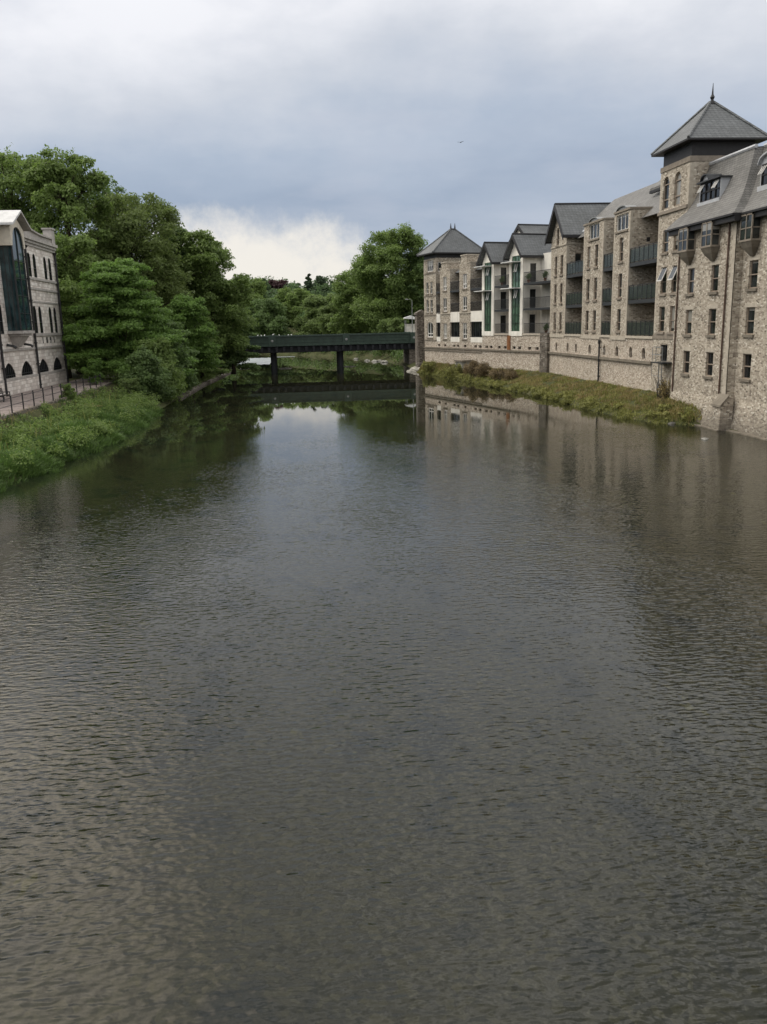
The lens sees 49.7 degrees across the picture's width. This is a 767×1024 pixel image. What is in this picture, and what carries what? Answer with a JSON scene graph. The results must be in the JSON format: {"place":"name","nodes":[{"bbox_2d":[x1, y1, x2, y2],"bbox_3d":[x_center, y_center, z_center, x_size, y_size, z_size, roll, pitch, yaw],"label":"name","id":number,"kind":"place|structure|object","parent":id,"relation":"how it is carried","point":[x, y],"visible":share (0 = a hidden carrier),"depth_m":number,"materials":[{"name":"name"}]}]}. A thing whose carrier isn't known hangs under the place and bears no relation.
{"place":"outdoors","nodes":[
{"label":"outdoors","id":0,"kind":"place"},
{"bbox_2d":[0,375,118,415],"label":"riverside path","id":1,"kind":"structure","parent":0,"point":[5,410],"depth_m":67.94,"materials":[{"name":"grey concrete"}]},
{"bbox_2d":[0,326,766,1023],"bbox_3d":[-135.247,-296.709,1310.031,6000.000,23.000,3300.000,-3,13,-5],"label":"ground","id":2,"kind":"structure","parent":0,"point":[540,796],"depth_m":17.15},
{"bbox_2d":[0,142,59,228],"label":"broadleaf tree","id":3,"kind":"object","parent":2,"relation":"on","point":[11,166],"visible":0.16,"depth_m":99.61,"materials":[{"name":"green plant"}]},
{"bbox_2d":[0,210,68,397],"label":"stone mill","id":4,"kind":"object","parent":2,"relation":"on","point":[32,350],"visible":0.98,"depth_m":74.60,"materials":[{"name":"grey stone"}]},
{"bbox_2d":[0,305,3,333],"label":"lancet window","id":5,"kind":"structure","parent":4,"relation":"in","point":[1,320],"depth_m":68.41,"materials":[{"name":"black glass"}]},
{"bbox_2d":[33,306,37,332],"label":"lancet window","id":6,"kind":"structure","parent":4,"relation":"in","point":[34,310],"depth_m":77.39,"materials":[{"name":"black glass"}]},
{"bbox_2d":[38,306,42,332],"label":"lancet window","id":7,"kind":"structure","parent":4,"relation":"in","point":[39,309],"depth_m":78.89,"materials":[{"name":"black glass"}]},
{"bbox_2d":[0,380,116,422],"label":"retaining wall","id":8,"kind":"structure","parent":2,"relation":"on","point":[22,411],"depth_m":58.64,"materials":[{"name":"grey stone"}]},
{"bbox_2d":[0,374,100,412],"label":"path railing","id":9,"kind":"object","parent":8,"relation":"on","point":[22,402],"visible":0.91,"depth_m":60.35,"materials":[{"name":"grey metal"}]},
{"bbox_2d":[21,144,116,373],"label":"broadleaf tree","id":10,"kind":"object","parent":2,"relation":"on","point":[56,184],"visible":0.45,"depth_m":96.47,"materials":[{"name":"green plant"}]},
{"bbox_2d":[59,383,78,401],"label":"shrub","id":11,"kind":"object","parent":2,"relation":"on","point":[69,392],"visible":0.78,"depth_m":65.47,"materials":[{"name":"green plant"}]},
{"bbox_2d":[41,226,100,377],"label":"broadleaf tree","id":12,"kind":"object","parent":2,"relation":"on","point":[70,250],"visible":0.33,"depth_m":90.72,"materials":[{"name":"green plant"}]},
{"bbox_2d":[0,387,150,457],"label":"tall stems","id":13,"kind":"object","parent":2,"relation":"on","point":[59,419],"visible":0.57,"depth_m":56.37,"materials":[{"name":"green plant"}]},
{"bbox_2d":[80,358,104,384],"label":"shrub","id":14,"kind":"object","parent":2,"relation":"on","point":[91,371],"visible":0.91,"depth_m":79.82,"materials":[{"name":"green plant"}]},
{"bbox_2d":[0,365,220,493],"bbox_3d":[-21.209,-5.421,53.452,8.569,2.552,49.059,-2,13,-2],"label":"bank grass","id":15,"kind":"structure","parent":2,"relation":"on","point":[44,462],"depth_m":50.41,"materials":[{"name":"green plant"}]},
{"bbox_2d":[82,175,139,259],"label":"broadleaf tree","id":16,"kind":"object","parent":2,"relation":"on","point":[117,189],"visible":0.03,"depth_m":116.62,"materials":[{"name":"green plant"}]},
{"bbox_2d":[118,378,141,397],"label":"shrub","id":17,"kind":"object","parent":2,"relation":"on","point":[128,385],"visible":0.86,"depth_m":77.18,"materials":[{"name":"green plant"}]},
{"bbox_2d":[60,256,201,378],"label":"broadleaf tree","id":18,"kind":"object","parent":2,"relation":"on","point":[119,309],"visible":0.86,"depth_m":84.39,"materials":[{"name":"green plant"}]},
{"bbox_2d":[85,192,194,333],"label":"broadleaf tree","id":19,"kind":"object","parent":2,"relation":"on","point":[129,226],"visible":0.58,"depth_m":104.11,"materials":[{"name":"green plant"}]},
{"bbox_2d":[113,344,177,402],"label":"shrub","id":20,"kind":"object","parent":2,"relation":"on","point":[143,362],"visible":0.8,"depth_m":79.07,"materials":[{"name":"green plant"}]},
{"bbox_2d":[133,336,187,402],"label":"shrub","id":21,"kind":"object","parent":2,"relation":"on","point":[161,349],"visible":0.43,"depth_m":83.34,"materials":[{"name":"green plant"}]},
{"bbox_2d":[144,225,197,306],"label":"broadleaf tree","id":22,"kind":"object","parent":2,"relation":"on","point":[183,253],"visible":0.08,"depth_m":114.57,"materials":[{"name":"green plant"}]},
{"bbox_2d":[148,316,199,376],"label":"broadleaf tree","id":23,"kind":"object","parent":2,"relation":"on","point":[176,325],"visible":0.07,"depth_m":94.39,"materials":[{"name":"green plant"}]},
{"bbox_2d":[170,332,198,391],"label":"shrub","id":24,"kind":"object","parent":2,"relation":"on","point":[190,380],"visible":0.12,"depth_m":90.02,"materials":[{"name":"green plant"}]},
{"bbox_2d":[161,292,222,371],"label":"broadleaf tree","id":25,"kind":"object","parent":2,"relation":"on","point":[189,310],"visible":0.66,"depth_m":100.69,"materials":[{"name":"green plant"}]},
{"bbox_2d":[177,372,230,398],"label":"stone edging","id":26,"kind":"object","parent":2,"relation":"on","point":[206,382],"visible":0.27,"depth_m":106.20,"materials":[{"name":"grey stone"}]},
{"bbox_2d":[190,315,230,377],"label":"broadleaf tree","id":27,"kind":"object","parent":2,"relation":"on","point":[218,371],"visible":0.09,"depth_m":111.00,"materials":[{"name":"green plant"}]},
{"bbox_2d":[172,228,259,358],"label":"broadleaf tree","id":28,"kind":"object","parent":2,"relation":"on","point":[207,260],"visible":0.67,"depth_m":116.36,"materials":[{"name":"green plant"}]},
{"bbox_2d":[215,299,261,373],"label":"broadleaf tree","id":29,"kind":"object","parent":2,"relation":"on","point":[232,358],"visible":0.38,"depth_m":122.64,"materials":[{"name":"green plant"}]},
{"bbox_2d":[230,277,266,328],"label":"broadleaf tree","id":30,"kind":"object","parent":2,"relation":"on","point":[258,284],"visible":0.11,"depth_m":248.80,"materials":[{"name":"green plant"}]},
{"bbox_2d":[242,298,292,335],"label":"broadleaf tree","id":31,"kind":"object","parent":2,"relation":"on","point":[271,318],"visible":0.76,"depth_m":231.74,"materials":[{"name":"green plant"}]},
{"bbox_2d":[268,279,288,292],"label":"copper beech tree","id":32,"kind":"object","parent":2,"relation":"on","point":[278,285],"visible":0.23,"depth_m":324.86,"materials":[{"name":"brown plant"}]},
{"bbox_2d":[274,286,313,326],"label":"broadleaf tree","id":33,"kind":"object","parent":2,"relation":"on","point":[291,300],"visible":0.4,"depth_m":261.83,"materials":[{"name":"green plant"}]},
{"bbox_2d":[303,273,315,292],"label":"conifer tree","id":34,"kind":"object","parent":2,"relation":"on","point":[308,283],"visible":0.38,"depth_m":345.45,"materials":[{"name":"green plant"}]},
{"bbox_2d":[289,294,330,334],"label":"willow tree","id":35,"kind":"object","parent":2,"relation":"on","point":[309,321],"visible":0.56,"depth_m":232.78,"materials":[{"name":"green plant"}]},
{"bbox_2d":[231,275,388,328],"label":"distant wood","id":36,"kind":"object","parent":2,"relation":"on","point":[292,287],"visible":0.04,"depth_m":334.28,"materials":[{"name":"green plant"}]},
{"bbox_2d":[310,275,333,296],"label":"broadleaf tree","id":37,"kind":"object","parent":2,"relation":"on","point":[320,280],"visible":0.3,"depth_m":347.19,"materials":[{"name":"green plant"}]},
{"bbox_2d":[245,332,414,369],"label":"road bridge","id":38,"kind":"structure","parent":2,"relation":"on","point":[274,345],"depth_m":143.18,"materials":[{"name":"green paint"}]},
{"bbox_2d":[317,292,352,333],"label":"broadleaf tree","id":39,"kind":"object","parent":2,"relation":"on","point":[326,316],"visible":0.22,"depth_m":217.14,"materials":[{"name":"green plant"}]},
{"bbox_2d":[294,350,402,362],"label":"shore shrubs","id":40,"kind":"object","parent":2,"relation":"on","point":[399,353],"visible":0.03,"depth_m":174.31,"materials":[{"name":"green plant"}]},
{"bbox_2d":[325,270,378,333],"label":"broadleaf tree","id":41,"kind":"object","parent":2,"relation":"on","point":[345,322],"visible":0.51,"depth_m":197.17,"materials":[{"name":"green plant"}]},
{"bbox_2d":[345,223,427,332],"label":"broadleaf tree","id":42,"kind":"object","parent":2,"relation":"on","point":[371,268],"visible":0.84,"depth_m":175.30,"materials":[{"name":"green plant"}]},
{"bbox_2d":[376,317,408,355],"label":"broadleaf tree","id":43,"kind":"object","parent":2,"relation":"on","point":[388,325],"visible":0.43,"depth_m":168.02,"materials":[{"name":"green plant"}]},
{"bbox_2d":[403,316,414,331],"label":"shelter","id":44,"kind":"object","parent":2,"relation":"on","point":[407,327],"visible":0.42,"depth_m":160.25,"materials":[{"name":"white paint"}]},
{"bbox_2d":[400,248,423,323],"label":"broadleaf tree","id":45,"kind":"object","parent":2,"relation":"on","point":[419,265],"visible":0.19,"depth_m":176.45,"materials":[{"name":"green plant"}]},
{"bbox_2d":[414,310,424,367],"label":"stone gate pier","id":46,"kind":"structure","parent":2,"relation":"on","point":[419,321],"depth_m":128.63,"materials":[{"name":"grey stone"}]},
{"bbox_2d":[417,334,424,367],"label":"wing wall","id":47,"kind":"structure","parent":2,"relation":"on","point":[421,348],"depth_m":127.83,"materials":[{"name":"grey stone"}]},
{"bbox_2d":[422,360,436,372],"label":"bramble bush","id":48,"kind":"object","parent":2,"relation":"on","point":[429,365],"visible":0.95,"depth_m":119.73,"materials":[{"name":"green plant"}]},
{"bbox_2d":[443,362,463,378],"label":"bramble bush","id":49,"kind":"object","parent":2,"relation":"on","point":[456,369],"visible":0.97,"depth_m":109.17,"materials":[{"name":"green plant"}]},
{"bbox_2d":[454,359,471,370],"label":"stone hutch","id":50,"kind":"object","parent":2,"relation":"on","point":[462,362],"visible":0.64,"depth_m":109.53,"materials":[{"name":"concrete"}]},
{"bbox_2d":[463,359,491,377],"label":"bramble bush","id":51,"kind":"object","parent":2,"relation":"on","point":[475,368],"visible":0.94,"depth_m":102.09,"materials":[{"name":"brown plant"}]},
{"bbox_2d":[487,367,518,379],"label":"bramble bush","id":52,"kind":"object","parent":2,"relation":"on","point":[511,373],"visible":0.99,"depth_m":96.08,"materials":[{"name":"brown plant"}]},
{"bbox_2d":[424,333,652,389],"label":"podium wall","id":53,"kind":"structure","parent":2,"relation":"on","point":[626,361],"depth_m":87.07,"materials":[{"name":"beige stone"}]},
{"bbox_2d":[416,224,481,341],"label":"corner stone tower","id":54,"kind":"structure","parent":53,"relation":"on","point":[451,244],"depth_m":119.53,"materials":[{"name":"stone"}]},
{"bbox_2d":[426,322,432,338],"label":"window","id":55,"kind":"structure","parent":54,"relation":"in","point":[430,326],"depth_m":122.26,"materials":[{"name":"white glass"}]},
{"bbox_2d":[426,260,433,273],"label":"window","id":56,"kind":"structure","parent":54,"relation":"in","point":[430,263],"depth_m":120.08,"materials":[{"name":"white glass"}]},
{"bbox_2d":[439,262,459,341],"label":"stepped stone house","id":57,"kind":"structure","parent":53,"relation":"on","point":[449,307],"depth_m":115.34,"materials":[{"name":"stone"}]},
{"bbox_2d":[459,254,481,342],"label":"stepped stone house","id":58,"kind":"structure","parent":53,"relation":"on","point":[470,299],"depth_m":109.56,"materials":[{"name":"stone"}]},
{"bbox_2d":[462,323,466,339],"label":"window","id":59,"kind":"structure","parent":58,"relation":"in","point":[464,324],"depth_m":111.89,"materials":[{"name":"clear glass"}]},
{"bbox_2d":[462,274,466,289],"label":"window","id":60,"kind":"structure","parent":58,"relation":"in","point":[464,275],"depth_m":110.37,"materials":[{"name":"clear glass"}]},
{"bbox_2d":[474,242,508,335],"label":"white gabled house","id":61,"kind":"structure","parent":53,"relation":"on","point":[495,307],"depth_m":103.76,"materials":[{"name":"white paint"}]},
{"bbox_2d":[500,315,505,332],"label":"balcony door","id":62,"kind":"structure","parent":61,"relation":"in","point":[503,317],"depth_m":104.52,"materials":[{"name":"grey metal"}]},
{"bbox_2d":[501,224,551,335],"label":"white gabled house","id":63,"kind":"structure","parent":53,"relation":"on","point":[527,250],"depth_m":97.19,"materials":[{"name":"grey paint"}]},
{"bbox_2d":[529,314,534,332],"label":"balcony door","id":64,"kind":"structure","parent":63,"relation":"in","point":[532,316],"depth_m":98.09,"materials":[{"name":"grey metal"}]},
{"bbox_2d":[530,289,535,307],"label":"balcony door","id":65,"kind":"structure","parent":63,"relation":"in","point":[532,291],"depth_m":97.47,"materials":[{"name":"black glass"}]},
{"bbox_2d":[530,263,535,281],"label":"balcony door","id":66,"kind":"structure","parent":63,"relation":"in","point":[532,265],"depth_m":96.82,"materials":[{"name":"black glass"}]},
{"bbox_2d":[545,202,610,333],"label":"gabled stone house","id":67,"kind":"structure","parent":53,"relation":"on","point":[567,222],"depth_m":86.39,"materials":[{"name":"stone"}]},
{"bbox_2d":[575,253,581,271],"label":"window","id":68,"kind":"structure","parent":67,"relation":"in","point":[578,256],"depth_m":85.60,"materials":[{"name":"glass"}]},
{"bbox_2d":[581,217,614,334],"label":"stone flats","id":69,"kind":"structure","parent":53,"relation":"on","point":[597,271],"depth_m":76.73,"materials":[{"name":"stone"}]},
{"bbox_2d":[587,223,598,241],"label":"window","id":70,"kind":"structure","parent":69,"relation":"in","point":[594,229],"depth_m":77.39,"materials":[{"name":"clear glass"}]},
{"bbox_2d":[597,340,600,380],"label":"soil pipe","id":71,"kind":"object","parent":53,"relation":"attached to","point":[599,347],"visible":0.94,"depth_m":76.75,"materials":[{"name":"black metal"}]},
{"bbox_2d":[576,180,660,335],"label":"stone flats","id":72,"kind":"structure","parent":53,"relation":"on","point":[636,224],"depth_m":70.18,"materials":[{"name":"stone"}]},
{"bbox_2d":[614,309,620,332],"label":"window","id":73,"kind":"structure","parent":72,"relation":"in","point":[619,310],"depth_m":72.40,"materials":[{"name":"clear glass"}]},
{"bbox_2d":[616,274,621,299],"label":"window","id":74,"kind":"structure","parent":72,"relation":"in","point":[620,276],"depth_m":71.77,"materials":[{"name":"clear glass"}]},
{"bbox_2d":[617,238,623,263],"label":"window","id":75,"kind":"structure","parent":72,"relation":"in","point":[621,250],"depth_m":71.08,"materials":[{"name":"clear glass"}]},
{"bbox_2d":[614,213,628,233],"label":"window","id":76,"kind":"structure","parent":72,"relation":"in","point":[622,224],"depth_m":70.58,"materials":[{"name":"clear glass"}]},
{"bbox_2d":[417,361,701,426],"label":"bank grass","id":77,"kind":"structure","parent":2,"relation":"on","point":[621,412],"depth_m":69.48,"materials":[{"name":"green plant"}]},
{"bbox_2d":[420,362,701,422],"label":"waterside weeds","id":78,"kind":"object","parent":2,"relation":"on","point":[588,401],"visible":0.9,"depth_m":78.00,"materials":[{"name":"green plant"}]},
{"bbox_2d":[654,375,670,398],"bbox_3d":[21.080,-9.159,62.066,1.544,2.374,1.760,-3,13,-5],"label":"bramble bush","id":79,"kind":"object","parent":2,"relation":"on","point":[664,389],"visible":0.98,"depth_m":62.03,"materials":[{"name":"brown plant"}]},
{"bbox_2d":[654,403,674,411],"bbox_3d":[20.416,-7.384,59.868,1.593,1.055,2.091,-3,13,-5],"label":"bramble bush","id":80,"kind":"object","parent":2,"relation":"on","point":[662,407],"visible":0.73,"depth_m":59.08,"materials":[{"name":"green plant"}]},
{"bbox_2d":[651,84,766,392],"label":"stone tower","id":81,"kind":"structure","parent":2,"relation":"on","point":[693,146],"depth_m":60.08,"materials":[{"name":"stone"}]},
{"bbox_2d":[656,306,664,333],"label":"window","id":82,"kind":"structure","parent":81,"relation":"in","point":[662,311],"depth_m":63.86,"materials":[{"name":"clear glass"}]},
{"bbox_2d":[651,346,671,396],"bbox_3d":[21.133,-10.468,62.919,0.930,4.071,1.900,-3,13,-5],"label":"access ladder","id":83,"kind":"object","parent":81,"relation":"attached to","point":[661,362],"visible":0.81,"depth_m":62.84,"materials":[{"name":"metal"}]},
{"bbox_2d":[656,267,666,295],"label":"window","id":84,"kind":"structure","parent":81,"relation":"in","point":[662,277],"depth_m":63.09,"materials":[{"name":"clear glass"}]},
{"bbox_2d":[660,230,668,255],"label":"window","id":85,"kind":"structure","parent":81,"relation":"in","point":[666,234],"depth_m":62.61,"materials":[{"name":"clear glass"}]},
{"bbox_2d":[661,345,667,360],"bbox_3d":[21.527,-12.105,63.520,0.310,1.420,1.440,-3,13,-5],"label":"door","id":86,"kind":"structure","parent":81,"relation":"in","point":[664,346],"depth_m":63.69,"materials":[{"name":"glass"}]},
{"bbox_2d":[663,177,668,209],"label":"window","id":87,"kind":"structure","parent":81,"relation":"in","point":[666,187],"depth_m":62.17,"materials":[{"name":"clear glass"}]},
{"bbox_2d":[667,306,674,334],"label":"window","id":88,"kind":"structure","parent":81,"relation":"in","point":[671,332],"depth_m":62.06,"materials":[{"name":"beige glass"}]},
{"bbox_2d":[667,265,676,294],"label":"window","id":89,"kind":"structure","parent":81,"relation":"in","point":[673,274],"depth_m":61.31,"materials":[{"name":"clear glass"}]},
{"bbox_2d":[675,172,680,205],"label":"window","id":90,"kind":"structure","parent":81,"relation":"in","point":[678,179],"depth_m":60.27,"materials":[{"name":"white glass"}]},
{"bbox_2d":[665,143,766,442],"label":"stone mill building","id":91,"kind":"structure","parent":2,"relation":"on","point":[718,228],"depth_m":53.26,"materials":[{"name":"stone"}]},
{"bbox_2d":[680,351,689,376],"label":"window","id":92,"kind":"structure","parent":91,"relation":"in","point":[687,353],"depth_m":58.91,"materials":[{"name":"black glass"}]},
{"bbox_2d":[677,227,695,264],"bbox_3d":[20.919,-18.341,57.220,0.646,2.450,1.460,-3,13,-5],"label":"oriel window","id":93,"kind":"structure","parent":91,"relation":"in","point":[686,238],"depth_m":56.81,"materials":[{"name":"stone"}]},
{"bbox_2d":[682,310,691,336],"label":"window","id":94,"kind":"structure","parent":91,"relation":"in","point":[689,312],"depth_m":58.31,"materials":[{"name":"clear glass"}]},
{"bbox_2d":[684,268,694,296],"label":"window","id":95,"kind":"structure","parent":91,"relation":"in","point":[691,274],"depth_m":57.68,"materials":[{"name":"clear glass"}]},
{"bbox_2d":[702,352,713,379],"bbox_3d":[21.830,-9.795,55.433,0.310,1.770,1.210,-3,13,-5],"label":"window","id":96,"kind":"structure","parent":91,"relation":"in","point":[710,354],"depth_m":55.62,"materials":[{"name":"black glass"}]},
{"bbox_2d":[705,309,715,337],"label":"window","id":97,"kind":"structure","parent":91,"relation":"in","point":[712,311],"depth_m":54.99,"materials":[{"name":"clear glass"}]},
{"bbox_2d":[700,221,720,260],"bbox_3d":[21.259,-17.602,53.919,0.646,2.450,1.460,-3,13,-5],"label":"oriel window","id":98,"kind":"structure","parent":91,"relation":"in","point":[710,233],"depth_m":53.53,"materials":[{"name":"stone"}]},
{"bbox_2d":[707,265,718,294],"bbox_3d":[21.703,-15.206,54.208,0.310,1.870,1.210,-3,13,-5],"label":"window","id":99,"kind":"structure","parent":91,"relation":"in","point":[715,267],"depth_m":54.39,"materials":[{"name":"clear glass"}]},
{"bbox_2d":[739,354,751,381],"bbox_3d":[22.752,-9.024,51.843,0.310,1.730,1.240,-3,13,-5],"label":"window","id":100,"kind":"structure","parent":91,"relation":"in","point":[747,358],"depth_m":52.01,"materials":[{"name":"black glass"}]},
{"bbox_2d":[742,307,754,337],"bbox_3d":[22.688,-11.730,51.231,0.310,1.820,1.240,-3,13,-5],"label":"window","id":101,"kind":"structure","parent":91,"relation":"in","point":[751,310],"depth_m":51.38,"materials":[{"name":"clear glass"}]},
{"bbox_2d":[738,212,761,255],"bbox_3d":[22.197,-16.779,50.183,0.646,2.450,1.460,-3,13,-5],"label":"oriel window","id":102,"kind":"structure","parent":91,"relation":"in","point":[750,227],"depth_m":49.82,"materials":[{"name":"stone"}]},
{"bbox_2d":[745,260,758,291],"bbox_3d":[22.625,-14.436,50.618,0.310,1.830,1.240,-3,13,-5],"label":"window","id":103,"kind":"structure","parent":91,"relation":"in","point":[754,264],"depth_m":50.77,"materials":[{"name":"clear glass"}]},
{"bbox_2d":[0,0,766,286],"label":"sky","id":104,"kind":"structure","parent":0,"point":[291,132],"materials":[{"name":"grey"}]},
{"bbox_2d":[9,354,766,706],"bbox_3d":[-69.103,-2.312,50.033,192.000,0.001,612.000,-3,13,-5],"label":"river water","id":105,"kind":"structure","parent":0,"point":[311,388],"depth_m":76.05,"materials":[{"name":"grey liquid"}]},
{"bbox_2d":[239,356,294,364],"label":"weir foam","id":106,"kind":"object","parent":105,"relation":"on","point":[260,361],"visible":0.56,"depth_m":176.67,"materials":[{"name":"white liquid"}]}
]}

